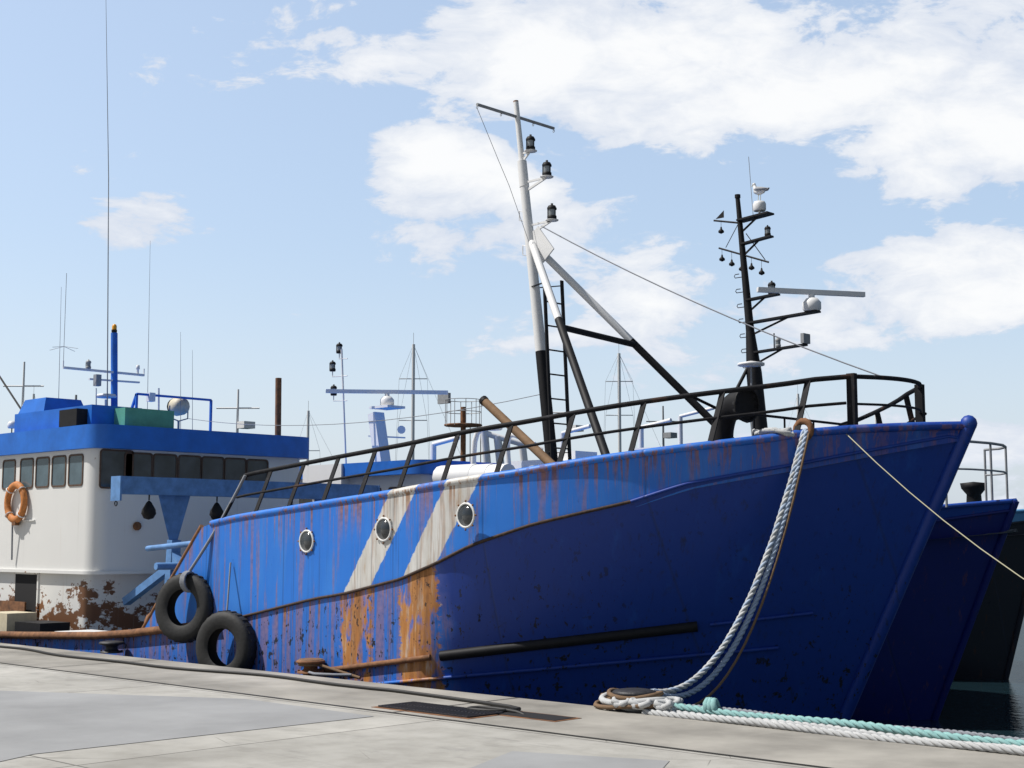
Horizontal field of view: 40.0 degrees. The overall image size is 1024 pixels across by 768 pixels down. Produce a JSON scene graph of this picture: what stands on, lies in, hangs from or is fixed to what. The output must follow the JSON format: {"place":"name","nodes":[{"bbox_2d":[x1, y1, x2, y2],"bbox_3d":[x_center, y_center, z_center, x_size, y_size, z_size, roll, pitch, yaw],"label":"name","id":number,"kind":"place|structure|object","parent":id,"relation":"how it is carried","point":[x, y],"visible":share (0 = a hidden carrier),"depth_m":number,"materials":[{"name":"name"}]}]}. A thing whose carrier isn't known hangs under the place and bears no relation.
{"place":"outdoors","nodes":[
{"label":"outdoors","id":0,"kind":"place"},
{"bbox_2d":[0,663,824,767],"bbox_3d":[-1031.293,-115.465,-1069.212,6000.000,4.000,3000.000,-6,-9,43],"label":"quay ground","id":1,"kind":"structure","parent":0,"point":[380,739],"depth_m":10.36,"materials":[{"name":"concrete"}]},
{"bbox_2d":[99,640,124,653],"bbox_3d":[-5.392,3.538,18.942,0.339,0.158,0.344,-6,-9,43],"label":"bollard","id":2,"kind":"object","parent":1,"relation":"on","point":[111,646],"visible":1,"depth_m":18.86,"materials":[{"name":"metal"}]},
{"bbox_2d":[0,645,524,713],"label":"quay cable","id":3,"kind":"object","parent":1,"relation":"on","point":[494,706],"visible":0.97,"depth_m":14.67,"materials":[{"name":"black plastic"}]},
{"bbox_2d":[296,658,325,673],"bbox_3d":[-2.296,3.215,16.045,0.339,0.158,0.344,-6,-9,43],"label":"bollard","id":4,"kind":"object","parent":1,"relation":"on","point":[305,670],"visible":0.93,"depth_m":15.96,"materials":[{"name":"orange metal"}]},
{"bbox_2d":[0,643,1023,767],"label":"quay paving","id":5,"kind":"structure","parent":1,"relation":"on","point":[36,722],"depth_m":11.70,"materials":[{"name":"concrete"}]},
{"bbox_2d":[373,701,581,721],"bbox_3d":[-0.341,2.865,12.298,1.900,0.018,0.710,-6,-9,43],"label":"quay drain grate","id":6,"kind":"object","parent":5,"relation":"on","point":[439,710],"visible":0.99,"depth_m":12.21,"materials":[{"name":"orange metal"}]},
{"bbox_2d":[642,697,1023,755],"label":"quay ropes","id":7,"kind":"object","parent":5,"relation":"on","point":[710,709],"visible":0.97,"depth_m":10.86,"materials":[{"name":"fabric"}]},
{"bbox_2d":[612,688,655,711],"bbox_3d":[1.092,2.809,12.534,0.402,0.188,0.408,-6,-9,43],"label":"bollard","id":8,"kind":"object","parent":1,"relation":"on","point":[631,691],"visible":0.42,"depth_m":12.42,"materials":[{"name":"metal"}]},
{"bbox_2d":[593,429,809,711],"bbox_3d":[1.911,1.686,13.418,0.925,2.647,2.795,-6,-9,43],"label":"mooring rope","id":9,"kind":"object","parent":1,"relation":"on","point":[666,699],"visible":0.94,"depth_m":13.21,"materials":[{"name":"white fabric"}]},
{"bbox_2d":[0,0,1023,508],"label":"sky","id":10,"kind":"structure","parent":0,"point":[291,181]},
{"bbox_2d":[850,618,1023,737],"bbox_3d":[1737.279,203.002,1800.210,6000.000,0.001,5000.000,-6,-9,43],"label":"harbour water","id":11,"kind":"structure","parent":0,"point":[991,706],"depth_m":22.46,"materials":[{"name":"blue liquid"}]},
{"bbox_2d":[3,333,876,465],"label":"background masts","id":12,"kind":"object","parent":11,"relation":"on","point":[445,399],"visible":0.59,"depth_m":52.28,"materials":[{"name":"grey metal"}]},
{"bbox_2d":[0,415,976,720],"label":"boat hull","id":13,"kind":"object","parent":11,"relation":"on","point":[640,539],"visible":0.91,"depth_m":14.63,"materials":[{"name":"blue metal"}]},
{"bbox_2d":[0,397,308,630],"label":"wheelhouse","id":14,"kind":"object","parent":13,"relation":"on","point":[83,559],"visible":0.73,"depth_m":22.59,"materials":[{"name":"white metal"}]},
{"bbox_2d":[4,481,34,559],"bbox_3d":[-8.186,2.259,23.302,0.905,1.306,0.158,-6,-9,43],"label":"life ring","id":15,"kind":"object","parent":14,"relation":"attached to","point":[21,512],"visible":1,"depth_m":23.36,"materials":[{"name":"orange plastic"}]},
{"bbox_2d":[0,21,538,434],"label":"antennas","id":16,"kind":"object","parent":14,"relation":"on","point":[179,405],"visible":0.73,"depth_m":25.26,"materials":[{"name":"grey metal"}]},
{"bbox_2d":[0,476,379,631],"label":"deck gantry","id":17,"kind":"object","parent":13,"relation":"on","point":[174,494],"visible":0.27,"depth_m":21.49,"materials":[{"name":"blue metal"}]},
{"bbox_2d":[155,475,246,642],"bbox_3d":[-3.996,2.226,17.891,1.280,2.126,0.316,-3,-7,26],"label":"tyre fender","id":18,"kind":"object","parent":13,"relation":"attached to","point":[170,625],"visible":0.96,"depth_m":17.84,"materials":[{"name":"rubber"}]},
{"bbox_2d":[196,562,256,668],"bbox_3d":[-3.484,2.935,17.284,0.888,1.470,0.274,-4,-7,30],"label":"tyre fender","id":19,"kind":"object","parent":13,"relation":"attached to","point":[238,626],"visible":0.77,"depth_m":17.16,"materials":[{"name":"rubber"}]},
{"bbox_2d":[303,611,812,683],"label":"trawler strakes","id":20,"kind":"object","parent":13,"relation":"attached to","point":[564,641],"visible":0.89,"depth_m":14.68,"materials":[{"name":"black metal"}]},
{"bbox_2d":[222,373,926,517],"bbox_3d":[1.273,0.947,17.277,7.929,1.438,6.037,-6,-9,43],"label":"bow railing","id":21,"kind":"object","parent":13,"relation":"attached to","point":[917,390],"visible":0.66,"depth_m":14.77,"materials":[{"name":"black metal"}]},
{"bbox_2d":[298,434,1023,679],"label":"mooring lines","id":22,"kind":"object","parent":13,"relation":"attached to","point":[340,673],"visible":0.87,"depth_m":15.57,"materials":[{"name":"beige fabric"}]},
{"bbox_2d":[476,100,877,463],"bbox_3d":[1.985,-1.045,16.812,5.427,6.005,3.691,-6,-9,43],"label":"mast","id":23,"kind":"object","parent":13,"relation":"on","point":[539,248],"visible":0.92,"depth_m":18.12,"materials":[{"name":"white metal"}]},
{"bbox_2d":[711,390,813,439],"bbox_3d":[2.704,0.556,14.588,1.270,1.050,0.940,-6,-9,43],"label":"trawler foredeck gear","id":24,"kind":"object","parent":13,"relation":"on","point":[741,402],"visible":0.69,"depth_m":14.55,"materials":[{"name":"black metal"}]},
{"bbox_2d":[299,342,1018,720],"bbox_3d":[-1.782,3.333,28.871,25.197,8.760,6.055,-6,-9,43],"label":"neighbour trawler","id":25,"kind":"object","parent":11,"relation":"on","point":[913,672],"visible":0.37,"depth_m":20.68,"materials":[{"name":"blue metal"}]},
{"bbox_2d":[713,157,864,435],"bbox_3d":[4.293,-0.509,23.447,2.729,6.852,3.254,-6,-9,43],"label":"radar mast","id":26,"kind":"object","parent":25,"relation":"on","point":[754,363],"visible":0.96,"depth_m":23.57,"materials":[{"name":"black metal"}]},
{"bbox_2d":[751,183,768,200],"bbox_3d":[4.210,-3.281,23.818,0.499,0.341,0.201,-23,-24,74],"label":"seagull","id":27,"kind":"object","parent":26,"relation":"on","point":[757,190],"visible":1,"depth_m":23.77,"materials":[{"name":"white"}]},
{"bbox_2d":[954,482,1023,679],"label":"trawler","id":28,"kind":"object","parent":11,"relation":"on","point":[990,649],"visible":0.06,"depth_m":26.93,"materials":[{"name":"black metal"}]}
]}

